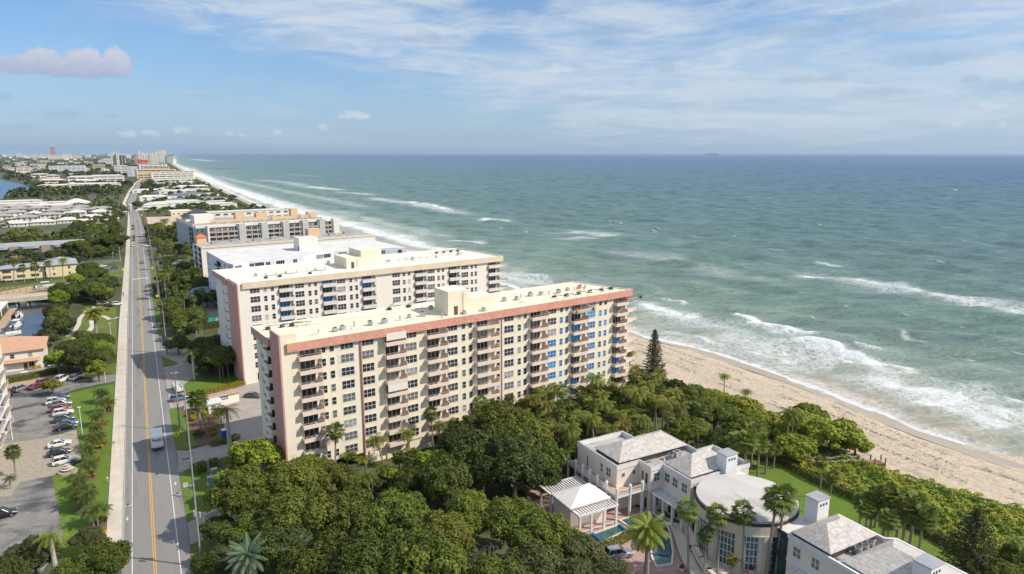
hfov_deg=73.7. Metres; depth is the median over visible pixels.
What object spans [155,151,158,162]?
tower
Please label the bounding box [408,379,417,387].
picture window
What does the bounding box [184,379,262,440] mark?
car court
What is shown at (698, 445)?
broadleaf tree
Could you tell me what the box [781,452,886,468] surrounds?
boardwalk
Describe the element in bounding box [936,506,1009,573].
dark pine
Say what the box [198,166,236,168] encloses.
fishing pier
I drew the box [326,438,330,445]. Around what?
narrow window
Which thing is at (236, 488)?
broadleaf tree
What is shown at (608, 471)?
window
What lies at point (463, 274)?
picture window
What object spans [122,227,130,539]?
kerb
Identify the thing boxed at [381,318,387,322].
roof fan unit
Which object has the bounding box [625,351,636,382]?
coconut palm
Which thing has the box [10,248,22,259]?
broadleaf tree
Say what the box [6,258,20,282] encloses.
coconut palm
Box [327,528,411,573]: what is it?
broadleaf tree
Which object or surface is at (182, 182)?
house
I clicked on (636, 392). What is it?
coconut palm
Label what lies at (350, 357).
picture window
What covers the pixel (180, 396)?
parked car
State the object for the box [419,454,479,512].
broadleaf tree
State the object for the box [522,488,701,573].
forecourt
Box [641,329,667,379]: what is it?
norfolk pine
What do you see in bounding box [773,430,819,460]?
sea grape tree
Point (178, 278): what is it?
sabal palm
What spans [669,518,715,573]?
driveway
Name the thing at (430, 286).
picture window
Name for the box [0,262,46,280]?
apartment building
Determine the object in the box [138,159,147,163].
building
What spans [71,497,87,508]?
palm
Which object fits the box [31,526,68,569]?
royal palm
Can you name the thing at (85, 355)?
broadleaf tree
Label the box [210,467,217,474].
utility cabinet
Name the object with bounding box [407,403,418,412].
picture window
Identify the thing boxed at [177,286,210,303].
clubhouse
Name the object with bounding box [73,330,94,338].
broadleaf tree
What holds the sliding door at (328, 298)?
in the apartment building at (247, 299)
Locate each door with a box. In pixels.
[4,364,16,371]
[279,284,288,288]
[279,292,289,297]
[280,301,289,306]
[280,310,290,316]
[299,349,314,357]
[300,360,315,370]
[301,373,315,384]
[302,387,316,397]
[303,401,317,411]
[303,414,318,423]
[304,427,318,436]
[305,440,319,450]
[322,280,331,283]
[323,287,331,292]
[323,296,332,301]
[323,305,332,310]
[362,282,370,287]
[363,291,371,296]
[363,299,371,305]
[385,345,398,355]
[386,358,398,367]
[386,371,398,380]
[387,396,399,405]
[388,408,400,417]
[388,421,400,430]
[388,433,400,442]
[415,276,422,281]
[415,285,422,289]
[415,293,422,297]
[427,328,438,335]
[427,338,438,347]
[427,350,438,359]
[427,363,439,372]
[428,375,439,384]
[428,387,439,396]
[428,399,439,406]
[448,273,455,277]
[454,306,457,314]
[476,320,487,326]
[477,329,487,338]
[477,341,487,350]
[477,353,487,361]
[477,365,487,373]
[477,376,487,385]
[477,388,487,396]
[488,268,495,272]
[488,276,495,280]
[488,283,495,288]
[530,311,539,316]
[530,320,539,328]
[530,331,539,339]
[530,343,539,350]
[530,354,539,361]
[530,365,539,372]
[530,376,539,383]
[570,366,578,373]
[570,377,578,384]
[570,388,578,394]
[571,304,580,309]
[571,313,579,320]
[571,324,579,331]
[571,335,579,342]
[571,345,579,352]
[571,356,579,363]
[611,367,618,373]
[611,377,618,382]
[612,336,619,343]
[612,347,619,353]
[612,357,619,363]
[613,306,620,313]
[613,316,620,323]
[613,326,620,333]
[641,469,643,480]
[644,496,646,509]
[645,472,647,485]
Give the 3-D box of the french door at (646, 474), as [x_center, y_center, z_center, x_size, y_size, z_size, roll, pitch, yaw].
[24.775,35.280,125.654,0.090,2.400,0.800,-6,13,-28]
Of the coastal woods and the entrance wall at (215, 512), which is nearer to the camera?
the entrance wall at (215, 512)
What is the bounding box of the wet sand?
[196,176,1023,473]
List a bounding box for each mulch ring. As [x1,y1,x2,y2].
[72,505,88,511]
[84,475,96,481]
[87,520,106,527]
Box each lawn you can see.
[0,279,65,290]
[52,383,114,561]
[64,306,116,353]
[83,362,116,373]
[108,270,123,277]
[162,356,186,366]
[169,407,197,449]
[179,463,223,521]
[184,373,239,391]
[190,537,232,573]
[747,460,982,573]
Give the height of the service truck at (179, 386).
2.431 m
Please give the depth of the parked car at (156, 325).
259.21 m
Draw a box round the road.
[121,179,189,573]
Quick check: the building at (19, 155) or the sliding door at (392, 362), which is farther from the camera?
the building at (19, 155)
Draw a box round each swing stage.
[574,305,595,313]
[623,288,642,301]
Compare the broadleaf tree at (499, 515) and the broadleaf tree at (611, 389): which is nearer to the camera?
the broadleaf tree at (499, 515)
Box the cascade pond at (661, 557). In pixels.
[618,510,673,567]
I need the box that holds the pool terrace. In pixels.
[200,302,218,321]
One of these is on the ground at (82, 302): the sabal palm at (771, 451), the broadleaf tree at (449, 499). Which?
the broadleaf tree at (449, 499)
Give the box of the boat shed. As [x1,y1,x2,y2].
[0,301,8,316]
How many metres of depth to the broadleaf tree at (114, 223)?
593.53 m
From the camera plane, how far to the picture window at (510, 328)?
161.29 m
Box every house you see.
[0,199,42,202]
[0,201,63,204]
[12,203,72,206]
[128,203,168,210]
[131,188,170,192]
[138,195,167,200]
[145,201,188,207]
[156,189,195,194]
[165,199,201,205]
[166,194,185,198]
[167,198,187,199]
[168,209,191,215]
[170,181,193,183]
[171,192,206,196]
[175,185,207,188]
[188,188,209,190]
[202,196,226,198]
[202,200,225,202]
[206,202,236,208]
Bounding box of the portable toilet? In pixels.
[221,428,226,437]
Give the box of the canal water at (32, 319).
[0,300,66,336]
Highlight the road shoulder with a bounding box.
[143,226,191,548]
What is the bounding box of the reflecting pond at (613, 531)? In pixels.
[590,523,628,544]
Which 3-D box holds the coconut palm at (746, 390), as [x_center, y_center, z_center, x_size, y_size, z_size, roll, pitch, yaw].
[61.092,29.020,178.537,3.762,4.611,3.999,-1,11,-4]
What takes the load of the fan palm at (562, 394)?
on the ground at (82, 302)
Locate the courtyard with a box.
[232,382,262,438]
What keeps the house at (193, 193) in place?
on the ground at (82, 302)
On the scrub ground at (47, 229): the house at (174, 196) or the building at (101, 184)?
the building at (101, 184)
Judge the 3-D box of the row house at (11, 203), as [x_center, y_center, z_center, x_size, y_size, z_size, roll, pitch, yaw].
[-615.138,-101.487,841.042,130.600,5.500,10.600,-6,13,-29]
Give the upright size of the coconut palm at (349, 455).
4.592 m
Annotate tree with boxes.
[0,252,13,262]
[0,553,32,573]
[3,534,64,573]
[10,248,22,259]
[20,249,37,259]
[22,260,35,262]
[30,254,44,261]
[37,328,57,335]
[39,320,55,328]
[41,333,59,346]
[41,379,62,394]
[42,237,52,240]
[42,303,58,317]
[42,350,64,373]
[43,316,56,322]
[45,250,61,256]
[46,282,78,302]
[46,305,70,317]
[47,289,70,303]
[49,558,91,573]
[53,317,72,334]
[53,341,80,351]
[54,248,66,253]
[55,302,70,308]
[55,316,76,331]
[60,239,90,250]
[61,338,84,345]
[62,228,71,232]
[62,345,102,377]
[65,273,86,282]
[65,526,107,546]
[70,232,78,236]
[70,251,80,254]
[70,255,81,262]
[70,288,82,303]
[71,537,132,573]
[73,221,82,226]
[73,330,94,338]
[75,261,100,271]
[75,283,83,300]
[75,334,93,343]
[77,266,98,277]
[79,246,93,252]
[81,277,93,283]
[82,222,92,227]
[82,281,106,301]
[82,291,90,299]
[83,251,94,259]
[83,339,106,345]
[85,359,107,381]
[89,289,114,300]
[91,332,109,338]
[92,215,99,220]
[92,234,129,253]
[92,244,103,255]
[92,340,113,348]
[93,250,101,257]
[94,277,105,281]
[95,267,107,275]
[95,335,115,344]
[97,227,110,233]
[98,247,109,256]
[98,346,116,360]
[100,279,114,287]
[106,287,113,292]
[107,275,117,281]
[109,225,123,231]
[109,244,121,254]
[112,220,119,225]
[113,281,121,290]
[131,201,143,210]
[144,224,156,231]
[145,230,160,238]
[151,227,168,231]
[152,281,167,294]
[156,248,168,256]
[156,296,183,306]
[159,259,171,264]
[159,281,174,295]
[159,287,172,296]
[160,304,177,315]
[161,231,169,242]
[161,334,190,353]
[162,265,175,268]
[164,269,181,281]
[164,308,186,329]
[170,228,177,236]
[170,318,187,329]
[173,273,186,284]
[175,267,188,270]
[177,284,187,291]
[178,260,190,264]
[180,247,192,254]
[180,263,190,268]
[182,309,208,333]
[185,297,202,305]
[185,306,202,310]
[185,336,216,350]
[186,350,205,372]
[187,304,203,310]
[189,552,230,573]
[191,276,208,287]
[192,341,218,354]
[194,359,213,376]
[199,294,215,306]
[199,515,234,542]
[201,345,235,377]
[202,463,272,516]
[208,540,241,573]
[210,333,220,345]
[210,345,223,369]
[213,469,226,489]
[217,509,262,547]
[224,436,283,469]
[236,493,273,515]
[243,521,314,573]
[257,456,323,493]
[258,485,333,530]
[275,525,345,573]
[288,453,320,464]
[314,457,351,491]
[316,548,374,573]
[321,487,378,535]
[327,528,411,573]
[335,470,364,490]
[360,473,389,496]
[360,487,429,537]
[380,466,399,488]
[381,526,472,573]
[392,465,424,493]
[408,505,478,551]
[414,448,450,467]
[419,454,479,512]
[429,483,473,501]
[434,420,480,452]
[439,486,470,505]
[444,488,491,550]
[448,429,506,493]
[460,398,526,434]
[461,540,526,572]
[464,553,533,573]
[471,432,550,499]
[478,495,544,543]
[501,411,556,443]
[501,539,567,573]
[504,508,571,548]
[513,397,541,414]
[527,437,570,490]
[528,471,563,493]
[536,410,560,428]
[548,406,576,423]
[552,399,582,410]
[552,532,607,566]
[555,559,596,573]
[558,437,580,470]
[565,524,581,535]
[575,393,600,413]
[575,416,608,438]
[586,384,606,396]
[592,556,639,573]
[600,385,624,404]
[601,392,627,410]
[602,411,638,432]
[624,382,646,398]
[625,398,658,425]
[632,426,669,436]
[660,387,687,405]
[662,378,685,388]
[663,414,711,443]
[678,383,708,400]
[689,442,707,448]
[692,401,738,430]
[702,427,737,451]
[706,388,728,399]
[719,412,769,435]
[721,394,764,413]
[747,407,799,437]
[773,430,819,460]
[783,408,818,434]
[792,402,831,418]
[793,415,868,452]
[836,440,874,454]
[983,557,1021,573]
[997,544,1023,568]
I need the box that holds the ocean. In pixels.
[174,154,1023,459]
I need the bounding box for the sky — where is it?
[0,0,1023,154]
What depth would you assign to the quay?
329.06 m
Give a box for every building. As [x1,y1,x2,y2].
[0,239,84,258]
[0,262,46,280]
[0,343,13,447]
[16,154,27,156]
[16,168,30,173]
[24,167,40,170]
[29,154,40,157]
[30,164,45,166]
[31,173,47,178]
[37,184,68,188]
[40,179,65,183]
[43,257,77,277]
[46,174,59,178]
[48,155,63,159]
[48,166,56,169]
[57,165,85,171]
[62,154,71,158]
[67,176,94,181]
[68,182,120,187]
[72,155,81,157]
[79,217,118,223]
[90,174,124,180]
[92,164,103,169]
[103,158,110,163]
[113,165,126,173]
[135,169,175,178]
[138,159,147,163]
[138,164,166,168]
[141,167,169,168]
[150,173,194,181]
[158,171,195,177]
[165,156,172,162]
[176,208,339,254]
[192,228,374,276]
[206,208,288,217]
[206,239,406,304]
[212,247,507,384]
[251,281,636,464]
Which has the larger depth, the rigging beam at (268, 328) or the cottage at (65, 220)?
the cottage at (65, 220)
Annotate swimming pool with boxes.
[207,317,215,321]
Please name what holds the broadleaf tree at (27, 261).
on the ground at (82, 302)
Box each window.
[213,228,231,230]
[214,233,231,235]
[214,237,232,240]
[250,288,259,292]
[250,296,260,302]
[251,305,260,311]
[252,315,261,321]
[255,262,263,265]
[276,260,284,263]
[295,283,303,287]
[295,291,304,296]
[296,300,304,306]
[296,309,305,315]
[321,358,325,365]
[322,372,326,379]
[323,385,327,392]
[324,398,328,405]
[324,411,328,418]
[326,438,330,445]
[330,357,334,364]
[331,370,335,377]
[331,383,335,391]
[332,396,336,404]
[333,410,337,417]
[337,279,344,283]
[337,286,345,291]
[337,295,345,300]
[338,303,346,309]
[338,342,355,349]
[338,352,355,363]
[339,365,356,376]
[342,379,354,388]
[342,430,359,441]
[343,392,355,402]
[343,405,355,414]
[344,417,356,427]
[345,443,357,452]
[359,338,375,346]
[360,374,376,385]
[362,349,373,358]
[362,412,378,423]
[363,362,374,371]
[364,388,375,397]
[364,400,375,410]
[366,425,376,435]
[392,273,399,276]
[392,280,399,285]
[393,288,400,293]
[393,296,400,302]
[405,342,416,350]
[405,415,420,424]
[406,332,416,337]
[406,354,416,363]
[406,367,417,375]
[407,391,417,400]
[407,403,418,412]
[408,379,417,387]
[410,427,418,435]
[427,276,434,281]
[428,284,434,289]
[428,292,433,297]
[445,325,458,331]
[445,334,458,343]
[445,346,458,355]
[446,405,459,415]
[447,358,457,367]
[447,370,457,379]
[448,382,457,390]
[448,394,457,402]
[461,272,467,276]
[462,280,467,284]
[502,315,514,321]
[502,324,514,333]
[502,336,514,344]
[502,347,514,356]
[502,358,514,367]
[503,381,514,389]
[504,370,513,378]
[504,392,513,399]
[545,371,556,379]
[546,350,556,357]
[547,328,555,335]
[547,339,555,346]
[547,360,555,368]
[548,309,555,313]
[548,317,555,324]
[585,341,595,349]
[585,352,595,359]
[586,362,593,369]
[587,311,594,317]
[587,321,594,327]
[587,331,594,338]
[606,466,610,477]
[654,471,659,481]
[664,472,669,483]
[672,477,677,488]
[681,482,686,493]
[699,518,709,554]
[715,529,734,566]
[740,536,758,570]
[769,538,773,569]
[793,545,800,559]
[811,556,819,571]
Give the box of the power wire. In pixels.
[170,376,187,493]
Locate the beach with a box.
[170,156,1023,509]
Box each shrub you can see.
[94,442,103,446]
[96,516,107,523]
[185,410,194,415]
[188,415,196,419]
[192,429,204,436]
[197,409,207,414]
[208,428,217,434]
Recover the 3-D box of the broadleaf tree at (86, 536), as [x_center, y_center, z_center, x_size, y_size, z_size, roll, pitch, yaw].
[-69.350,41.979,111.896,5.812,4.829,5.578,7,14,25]
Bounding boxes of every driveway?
[5,363,62,375]
[161,346,189,367]
[164,364,199,408]
[176,439,243,472]
[188,513,237,543]
[669,518,715,573]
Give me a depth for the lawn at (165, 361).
215.77 m
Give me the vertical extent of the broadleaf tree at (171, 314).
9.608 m
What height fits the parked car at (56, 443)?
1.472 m
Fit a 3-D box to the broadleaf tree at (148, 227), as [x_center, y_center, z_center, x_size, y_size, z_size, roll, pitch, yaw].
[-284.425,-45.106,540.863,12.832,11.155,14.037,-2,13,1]
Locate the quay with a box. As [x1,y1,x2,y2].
[0,282,67,295]
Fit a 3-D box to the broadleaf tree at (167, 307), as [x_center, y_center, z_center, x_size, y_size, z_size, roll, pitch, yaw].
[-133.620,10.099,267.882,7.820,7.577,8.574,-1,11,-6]
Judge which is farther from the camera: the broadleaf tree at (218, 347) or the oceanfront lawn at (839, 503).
the broadleaf tree at (218, 347)
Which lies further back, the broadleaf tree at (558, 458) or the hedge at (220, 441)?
the hedge at (220, 441)
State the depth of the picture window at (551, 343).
169.90 m
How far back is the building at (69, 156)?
7731.20 m
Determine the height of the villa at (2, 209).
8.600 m
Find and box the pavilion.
[62,198,90,204]
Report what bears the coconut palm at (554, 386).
on the ground at (82, 302)
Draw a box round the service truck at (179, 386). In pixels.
[171,381,183,392]
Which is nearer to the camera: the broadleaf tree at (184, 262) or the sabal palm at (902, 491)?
the sabal palm at (902, 491)
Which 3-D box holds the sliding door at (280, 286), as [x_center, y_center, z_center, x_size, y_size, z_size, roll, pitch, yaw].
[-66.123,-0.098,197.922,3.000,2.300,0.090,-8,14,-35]
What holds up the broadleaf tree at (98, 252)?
on the ground at (82, 302)
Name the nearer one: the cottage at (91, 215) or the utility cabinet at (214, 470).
the utility cabinet at (214, 470)
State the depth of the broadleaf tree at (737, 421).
149.96 m
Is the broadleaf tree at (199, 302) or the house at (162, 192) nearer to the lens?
the broadleaf tree at (199, 302)
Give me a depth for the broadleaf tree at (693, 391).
174.96 m
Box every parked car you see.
[0,506,17,517]
[11,384,28,391]
[26,383,41,389]
[35,378,52,382]
[45,396,65,404]
[46,447,71,457]
[47,439,71,448]
[50,393,69,398]
[50,404,71,411]
[51,399,71,405]
[51,454,77,466]
[52,407,73,415]
[53,413,74,422]
[54,374,68,381]
[54,422,77,430]
[56,419,78,425]
[68,373,84,380]
[96,301,108,304]
[103,303,115,306]
[111,301,122,304]
[153,323,166,327]
[170,393,188,401]
[243,391,259,398]
[604,544,634,559]
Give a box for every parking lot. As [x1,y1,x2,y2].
[0,374,115,573]
[80,259,121,271]
[158,249,191,300]
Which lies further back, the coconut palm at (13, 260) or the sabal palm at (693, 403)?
the coconut palm at (13, 260)
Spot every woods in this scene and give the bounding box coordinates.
[0,159,157,196]
[0,192,121,241]
[144,179,241,212]
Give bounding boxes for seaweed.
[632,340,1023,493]
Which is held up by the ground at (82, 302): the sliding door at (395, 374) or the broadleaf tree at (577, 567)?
the broadleaf tree at (577, 567)
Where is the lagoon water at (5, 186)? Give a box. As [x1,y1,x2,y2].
[0,179,29,198]
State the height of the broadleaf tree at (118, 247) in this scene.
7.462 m
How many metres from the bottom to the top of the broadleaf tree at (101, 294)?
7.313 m
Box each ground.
[0,154,1023,573]
[0,187,127,236]
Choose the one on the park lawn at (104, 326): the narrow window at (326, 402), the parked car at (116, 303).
the parked car at (116, 303)
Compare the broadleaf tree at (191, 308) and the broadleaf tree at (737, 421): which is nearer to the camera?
the broadleaf tree at (737, 421)
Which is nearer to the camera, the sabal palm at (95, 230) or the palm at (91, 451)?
the palm at (91, 451)
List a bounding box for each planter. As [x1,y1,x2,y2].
[678,564,685,571]
[748,566,754,573]
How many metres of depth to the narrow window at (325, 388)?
136.99 m
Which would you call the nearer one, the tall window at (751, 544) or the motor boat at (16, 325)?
the tall window at (751, 544)
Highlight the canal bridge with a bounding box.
[0,292,48,305]
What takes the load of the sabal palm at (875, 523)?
on the oceanfront lawn at (839, 503)
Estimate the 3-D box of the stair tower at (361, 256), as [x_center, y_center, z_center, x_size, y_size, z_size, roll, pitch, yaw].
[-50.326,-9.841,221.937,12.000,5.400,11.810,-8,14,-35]
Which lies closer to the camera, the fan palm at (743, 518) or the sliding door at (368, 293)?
the fan palm at (743, 518)
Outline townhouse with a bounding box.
[0,336,48,371]
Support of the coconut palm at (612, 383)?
on the ground at (82, 302)
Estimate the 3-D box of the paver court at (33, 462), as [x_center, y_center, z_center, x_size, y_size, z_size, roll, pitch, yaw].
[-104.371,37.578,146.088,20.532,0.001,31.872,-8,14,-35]
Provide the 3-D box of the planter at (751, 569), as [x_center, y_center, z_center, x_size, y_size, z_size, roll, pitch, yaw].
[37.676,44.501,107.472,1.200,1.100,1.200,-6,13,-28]
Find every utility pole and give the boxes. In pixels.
[155,279,161,318]
[158,301,167,352]
[171,371,180,430]
[183,385,200,555]
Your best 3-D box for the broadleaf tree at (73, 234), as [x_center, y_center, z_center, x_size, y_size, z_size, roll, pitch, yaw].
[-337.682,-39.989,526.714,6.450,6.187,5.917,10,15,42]
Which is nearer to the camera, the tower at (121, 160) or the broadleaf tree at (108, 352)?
the broadleaf tree at (108, 352)
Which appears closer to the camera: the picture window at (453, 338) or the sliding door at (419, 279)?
the picture window at (453, 338)
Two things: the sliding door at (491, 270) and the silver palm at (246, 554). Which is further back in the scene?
the sliding door at (491, 270)
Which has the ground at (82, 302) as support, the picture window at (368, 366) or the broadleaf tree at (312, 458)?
the broadleaf tree at (312, 458)
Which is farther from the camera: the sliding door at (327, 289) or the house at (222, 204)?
the house at (222, 204)
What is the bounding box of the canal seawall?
[0,299,67,334]
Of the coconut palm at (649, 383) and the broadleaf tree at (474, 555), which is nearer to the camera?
the broadleaf tree at (474, 555)
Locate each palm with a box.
[1,473,16,488]
[3,444,22,476]
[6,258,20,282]
[18,264,26,281]
[29,262,38,280]
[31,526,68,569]
[40,260,52,279]
[57,258,68,278]
[65,489,89,507]
[68,479,86,490]
[69,475,88,488]
[71,470,91,485]
[71,482,92,494]
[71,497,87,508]
[73,490,98,505]
[75,442,97,456]
[75,457,99,478]
[75,506,99,525]
[76,458,99,477]
[76,484,101,504]
[78,448,95,458]
[80,449,97,459]
[81,306,107,333]
[81,499,109,525]
[82,432,93,440]
[82,437,97,447]
[84,224,91,235]
[85,236,92,241]
[86,430,105,442]
[87,410,102,421]
[88,421,104,431]
[88,421,104,432]
[89,387,108,397]
[90,411,107,421]
[91,225,99,236]
[91,432,107,448]
[93,398,108,412]
[96,389,109,397]
[97,395,113,411]
[97,502,113,516]
[98,223,105,231]
[105,399,117,412]
[116,225,123,233]
[152,253,160,268]
[156,273,171,297]
[160,218,169,225]
[161,268,172,280]
[164,257,170,264]
[171,281,180,297]
[175,315,187,328]
[176,276,182,282]
[176,329,185,334]
[179,289,187,308]
[182,349,201,379]
[183,270,192,278]
[185,283,192,295]
[186,389,208,430]
[188,321,196,340]
[189,295,197,307]
[190,267,202,276]
[193,289,200,297]
[193,320,203,335]
[195,310,203,336]
[196,413,208,422]
[199,288,205,309]
[208,292,215,309]
[210,289,216,307]
[210,409,225,424]
[211,405,224,419]
[212,404,241,445]
[214,358,222,380]
[220,532,268,573]
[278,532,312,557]
[325,420,346,461]
[342,450,358,464]
[353,453,371,472]
[354,468,376,491]
[364,432,386,463]
[374,460,391,491]
[391,450,403,468]
[395,428,417,446]
[402,447,420,466]
[423,406,437,451]
[428,420,447,436]
[446,417,460,427]
[473,394,487,406]
[505,393,515,405]
[520,394,541,414]
[522,433,534,447]
[529,383,544,411]
[536,400,556,411]
[538,387,556,401]
[540,411,556,421]
[546,382,562,400]
[550,403,566,444]
[553,423,573,468]
[555,383,568,401]
[557,420,581,471]
[565,424,580,441]
[567,413,584,427]
[568,402,581,411]
[572,408,587,439]
[574,384,587,396]
[580,410,601,436]
[582,415,597,430]
[583,397,597,412]
[584,372,604,391]
[594,389,610,413]
[594,398,615,412]
[598,422,619,434]
[605,405,618,413]
[606,381,617,386]
[610,409,628,431]
[613,419,633,431]
[614,384,628,412]
[618,404,633,414]
[624,385,649,432]
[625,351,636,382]
[626,368,641,386]
[626,511,670,573]
[628,363,641,374]
[628,413,651,429]
[629,407,642,431]
[637,369,645,380]
[638,380,656,396]
[640,373,649,379]
[640,408,653,426]
[643,390,657,425]
[644,393,663,427]
[649,371,665,396]
[651,381,667,415]
[654,367,667,381]
[654,395,676,414]
[656,393,669,428]
[662,409,674,429]
[665,387,683,415]
[668,400,689,439]
[675,495,701,573]
[686,399,698,416]
[694,401,709,444]
[696,524,716,573]
[697,395,717,430]
[704,502,731,573]
[712,398,724,425]
[718,373,730,391]
[725,553,740,573]
[726,430,745,450]
[729,498,757,573]
[733,429,760,460]
[739,388,752,396]
[742,421,764,468]
[750,432,771,476]
[759,482,794,573]
[762,439,775,473]
[767,482,799,573]
[769,442,783,468]
[778,406,801,432]
[789,411,808,432]
[813,455,829,491]
[824,468,841,513]
[850,491,870,524]
[855,497,879,527]
[859,488,883,529]
[868,482,889,527]
[872,482,900,536]
[875,507,902,536]
[889,488,909,537]
[891,495,921,540]
[903,488,930,544]
[911,503,941,549]
[999,534,1023,550]
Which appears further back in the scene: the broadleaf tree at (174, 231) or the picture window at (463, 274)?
the broadleaf tree at (174, 231)
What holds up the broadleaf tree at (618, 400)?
on the ground at (82, 302)
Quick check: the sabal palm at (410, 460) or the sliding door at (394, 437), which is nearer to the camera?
the sabal palm at (410, 460)
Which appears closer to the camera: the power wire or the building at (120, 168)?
the power wire
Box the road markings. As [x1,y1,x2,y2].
[125,181,181,573]
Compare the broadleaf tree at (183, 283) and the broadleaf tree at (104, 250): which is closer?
the broadleaf tree at (183, 283)
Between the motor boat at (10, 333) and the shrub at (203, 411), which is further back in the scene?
the motor boat at (10, 333)
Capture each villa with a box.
[0,204,11,207]
[0,207,7,212]
[0,213,12,221]
[2,210,25,217]
[7,206,29,211]
[13,204,30,206]
[15,214,39,220]
[26,211,43,214]
[29,206,47,211]
[32,203,52,206]
[39,211,60,218]
[44,208,68,214]
[48,205,68,210]
[51,203,70,208]
[66,209,85,216]
[69,204,90,208]
[69,207,86,214]
[87,206,106,211]
[88,209,111,214]
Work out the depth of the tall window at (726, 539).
109.32 m
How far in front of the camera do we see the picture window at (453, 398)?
155.30 m
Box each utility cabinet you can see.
[206,459,209,471]
[207,475,213,485]
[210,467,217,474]
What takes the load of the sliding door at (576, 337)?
in the apartment building at (352, 380)
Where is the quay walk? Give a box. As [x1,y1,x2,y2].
[0,308,16,328]
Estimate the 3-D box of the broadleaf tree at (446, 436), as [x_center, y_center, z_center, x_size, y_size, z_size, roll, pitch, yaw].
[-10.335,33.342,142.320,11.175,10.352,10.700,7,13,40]
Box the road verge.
[150,266,165,334]
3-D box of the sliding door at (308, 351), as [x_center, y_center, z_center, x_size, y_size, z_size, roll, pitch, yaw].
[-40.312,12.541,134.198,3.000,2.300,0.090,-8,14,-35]
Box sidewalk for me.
[106,213,129,542]
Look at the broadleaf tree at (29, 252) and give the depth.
413.24 m
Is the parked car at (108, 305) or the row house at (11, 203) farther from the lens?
the row house at (11, 203)
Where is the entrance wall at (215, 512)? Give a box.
[202,508,221,521]
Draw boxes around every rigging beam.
[265,324,286,329]
[280,322,302,327]
[289,321,311,326]
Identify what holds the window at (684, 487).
in the mansion
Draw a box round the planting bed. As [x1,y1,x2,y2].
[179,408,226,445]
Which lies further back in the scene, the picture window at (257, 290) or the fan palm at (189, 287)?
the fan palm at (189, 287)
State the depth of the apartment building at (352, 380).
150.29 m
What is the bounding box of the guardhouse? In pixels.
[206,397,222,413]
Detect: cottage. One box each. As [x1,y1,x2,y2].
[1,220,28,226]
[29,218,55,225]
[56,217,77,223]
[80,214,101,217]
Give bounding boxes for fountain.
[57,463,77,475]
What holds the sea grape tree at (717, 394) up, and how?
on the ground at (82, 302)
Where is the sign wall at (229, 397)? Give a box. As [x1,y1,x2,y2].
[197,390,239,409]
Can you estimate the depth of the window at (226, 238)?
442.68 m
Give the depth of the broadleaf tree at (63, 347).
211.34 m
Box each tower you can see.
[50,147,55,154]
[110,152,116,165]
[116,153,119,164]
[119,155,124,164]
[126,166,136,176]
[134,155,137,165]
[140,153,148,163]
[148,152,156,163]
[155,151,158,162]
[158,150,165,162]
[293,235,317,250]
[334,246,381,268]
[434,285,494,315]
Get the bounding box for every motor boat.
[0,327,20,337]
[10,319,21,329]
[15,309,23,317]
[33,281,53,289]
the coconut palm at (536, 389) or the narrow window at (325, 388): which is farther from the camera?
the coconut palm at (536, 389)
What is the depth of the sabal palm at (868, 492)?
115.27 m
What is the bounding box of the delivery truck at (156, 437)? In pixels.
[150,427,163,449]
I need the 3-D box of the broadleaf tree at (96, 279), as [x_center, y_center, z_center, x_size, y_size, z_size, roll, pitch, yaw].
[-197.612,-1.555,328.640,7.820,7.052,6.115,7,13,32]
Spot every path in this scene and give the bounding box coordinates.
[7,371,84,387]
[65,307,119,338]
[123,179,140,211]
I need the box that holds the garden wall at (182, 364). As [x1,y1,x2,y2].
[175,362,189,366]
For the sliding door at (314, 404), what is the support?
in the apartment building at (352, 380)
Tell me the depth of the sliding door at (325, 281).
205.29 m
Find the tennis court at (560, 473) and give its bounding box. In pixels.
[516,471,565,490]
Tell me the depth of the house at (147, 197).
940.81 m
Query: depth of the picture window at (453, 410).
155.83 m
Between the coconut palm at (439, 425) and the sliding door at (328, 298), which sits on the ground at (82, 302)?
the coconut palm at (439, 425)
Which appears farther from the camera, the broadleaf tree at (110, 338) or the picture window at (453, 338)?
the broadleaf tree at (110, 338)
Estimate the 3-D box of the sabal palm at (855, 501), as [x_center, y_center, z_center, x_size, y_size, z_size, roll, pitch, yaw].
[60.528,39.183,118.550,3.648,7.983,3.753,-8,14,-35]
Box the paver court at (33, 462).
[0,430,80,496]
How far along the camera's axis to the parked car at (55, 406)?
174.48 m
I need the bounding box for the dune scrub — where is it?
[772,440,1023,573]
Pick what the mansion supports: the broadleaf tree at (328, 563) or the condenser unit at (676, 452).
the condenser unit at (676, 452)
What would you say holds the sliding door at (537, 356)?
in the apartment building at (352, 380)
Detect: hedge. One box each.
[6,367,57,382]
[30,365,41,369]
[98,261,121,265]
[186,320,218,331]
[187,379,245,395]
[189,457,218,475]
[209,433,240,446]
[596,527,638,549]
[738,450,986,567]
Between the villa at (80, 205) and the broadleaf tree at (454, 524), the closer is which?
the broadleaf tree at (454, 524)
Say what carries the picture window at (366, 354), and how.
in the apartment building at (352, 380)
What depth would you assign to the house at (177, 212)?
720.72 m
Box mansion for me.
[540,430,967,573]
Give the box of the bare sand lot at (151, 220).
[146,216,181,225]
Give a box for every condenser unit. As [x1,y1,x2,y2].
[668,453,673,459]
[672,449,681,457]
[854,545,862,552]
[861,542,869,549]
[866,540,874,546]

